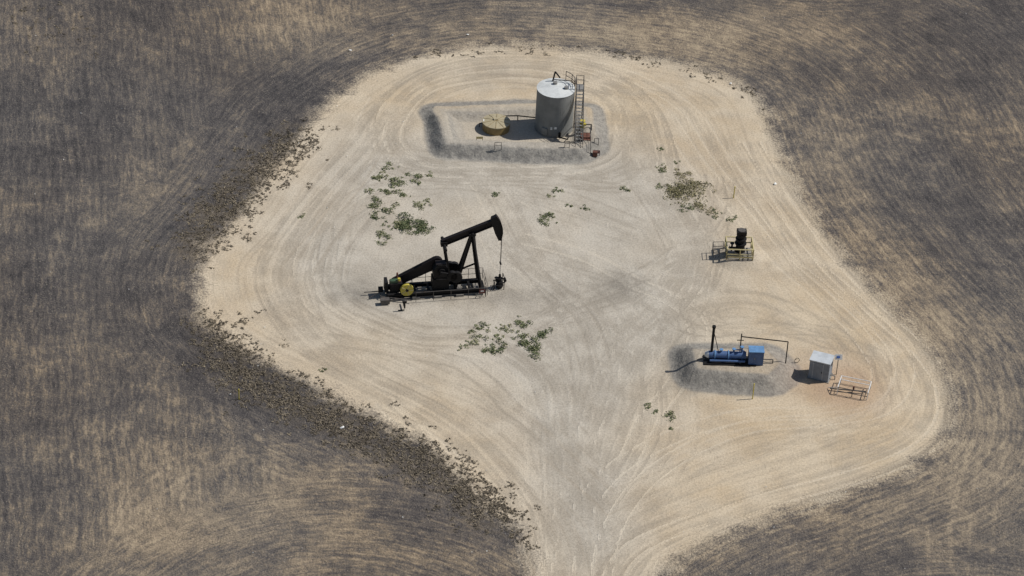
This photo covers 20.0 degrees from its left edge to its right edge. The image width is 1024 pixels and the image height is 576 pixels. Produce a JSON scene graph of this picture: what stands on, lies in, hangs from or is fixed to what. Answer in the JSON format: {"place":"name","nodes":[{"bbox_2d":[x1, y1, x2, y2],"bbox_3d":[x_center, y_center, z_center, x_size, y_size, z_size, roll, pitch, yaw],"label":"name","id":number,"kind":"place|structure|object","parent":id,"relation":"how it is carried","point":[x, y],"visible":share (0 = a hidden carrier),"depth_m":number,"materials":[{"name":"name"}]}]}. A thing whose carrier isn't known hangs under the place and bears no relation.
{"place":"outdoors","nodes":[
{"label":"outdoors","id":0,"kind":"place"},
{"bbox_2d":[0,0,1023,575],"bbox_3d":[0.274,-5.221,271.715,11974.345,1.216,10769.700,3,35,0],"label":"ground","id":1,"kind":"structure","parent":0,"point":[868,162],"depth_m":265.02,"materials":[{"name":"soil"}]},
{"bbox_2d":[11,1,764,550],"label":"dry scrub","id":2,"kind":"object","parent":1,"relation":"on","point":[423,451],"visible":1,"depth_m":251.03,"materials":[{"name":"brown plant"}]},
{"bbox_2d":[365,162,435,245],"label":"weed patch","id":3,"kind":"object","parent":1,"relation":"on","point":[406,223],"visible":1,"depth_m":274.39,"materials":[{"name":"green plant"}]},
{"bbox_2d":[364,214,502,310],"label":"oil pumpjack","id":4,"kind":"object","parent":1,"relation":"on","point":[445,273],"visible":1,"depth_m":262.51,"materials":[{"name":"black metal"}]},
{"bbox_2d":[297,213,675,429],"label":"weed patch","id":5,"kind":"object","parent":1,"relation":"on","point":[669,413],"visible":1,"depth_m":250.67,"materials":[{"name":"green plant"}]},
{"bbox_2d":[479,114,509,135],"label":"round tank","id":6,"kind":"object","parent":1,"relation":"on","point":[495,124],"visible":1,"depth_m":286.50,"materials":[{"name":"metal"}]},
{"bbox_2d":[0,5,993,573],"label":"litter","id":7,"kind":"object","parent":1,"relation":"on","point":[580,213],"visible":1,"depth_m":275.29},
{"bbox_2d":[490,273,506,290],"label":"wellhead","id":8,"kind":"object","parent":1,"relation":"on","point":[499,280],"visible":1,"depth_m":264.43,"materials":[{"name":"black metal"}]},
{"bbox_2d":[458,315,552,359],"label":"weed patch","id":9,"kind":"object","parent":1,"relation":"on","point":[526,344],"visible":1,"depth_m":258.29,"materials":[{"name":"green plant"}]},
{"bbox_2d":[505,71,575,139],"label":"storage tank","id":10,"kind":"object","parent":1,"relation":"on","point":[553,117],"visible":1,"depth_m":285.34,"materials":[{"name":"grey metal"}]},
{"bbox_2d":[491,186,630,226],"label":"weed patch","id":11,"kind":"object","parent":1,"relation":"on","point":[549,196],"visible":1,"depth_m":276.34,"materials":[{"name":"green plant"}]},
{"bbox_2d":[573,75,584,146],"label":"steel staircase","id":12,"kind":"structure","parent":1,"relation":"on","point":[579,87],"depth_m":284.80,"materials":[{"name":"grey metal"}]},
{"bbox_2d":[580,119,591,129],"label":"yellow valve manifold","id":13,"kind":"object","parent":1,"relation":"on","point":[585,124],"visible":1,"depth_m":286.16,"materials":[{"name":"paint"}]},
{"bbox_2d":[579,124,598,156],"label":"berm crossover steps","id":14,"kind":"structure","parent":1,"relation":"on","point":[586,136],"depth_m":284.38,"materials":[{"name":"metal"}]},
{"bbox_2d":[660,167,717,215],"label":"weed patch","id":15,"kind":"object","parent":1,"relation":"on","point":[681,190],"visible":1,"depth_m":279.42,"materials":[{"name":"green plant"}]},
{"bbox_2d":[655,147,736,221],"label":"weed patch","id":16,"kind":"object","parent":1,"relation":"on","point":[675,162],"visible":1,"depth_m":277.27,"materials":[{"name":"green plant"}]},
{"bbox_2d":[712,228,753,260],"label":"fenced wellhead","id":17,"kind":"object","parent":1,"relation":"on","point":[739,251],"visible":1,"depth_m":269.66,"materials":[{"name":"metal"}]},
{"bbox_2d":[697,325,788,366],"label":"blue separator","id":18,"kind":"object","parent":1,"relation":"on","point":[753,358],"visible":1,"depth_m":255.00,"materials":[{"name":"paint"}]},
{"bbox_2d":[753,354,761,363],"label":"cabinet door","id":19,"kind":"structure","parent":18,"relation":"in","point":[758,357],"depth_m":254.74,"materials":[{"name":"blue paint"}]},
{"bbox_2d":[807,373,832,383],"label":"plinth","id":20,"kind":"structure","parent":1,"relation":"on","point":[820,380],"depth_m":255.39,"materials":[{"name":"concrete"}]},
{"bbox_2d":[808,359,833,381],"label":"walls","id":21,"kind":"structure","parent":20,"relation":"on","point":[827,371],"depth_m":254.88,"materials":[{"name":"grey metal"}]},
{"bbox_2d":[812,362,822,379],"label":"door","id":22,"kind":"structure","parent":21,"relation":"in","point":[817,370],"depth_m":254.86,"materials":[{"name":"grey paint"}]},
{"bbox_2d":[809,350,834,364],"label":"roof","id":23,"kind":"structure","parent":21,"relation":"on","point":[822,357],"depth_m":254.74,"materials":[{"name":"white metal"}]},
{"bbox_2d":[835,354,842,374],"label":"identification sign","id":24,"kind":"object","parent":1,"relation":"on","point":[838,357],"visible":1,"depth_m":255.09,"materials":[{"name":"metal"}]},
{"bbox_2d":[828,375,871,397],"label":"pipe guard rack","id":25,"kind":"object","parent":1,"relation":"on","point":[838,387],"visible":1,"depth_m":253.97,"materials":[{"name":"white paint"}]}
]}

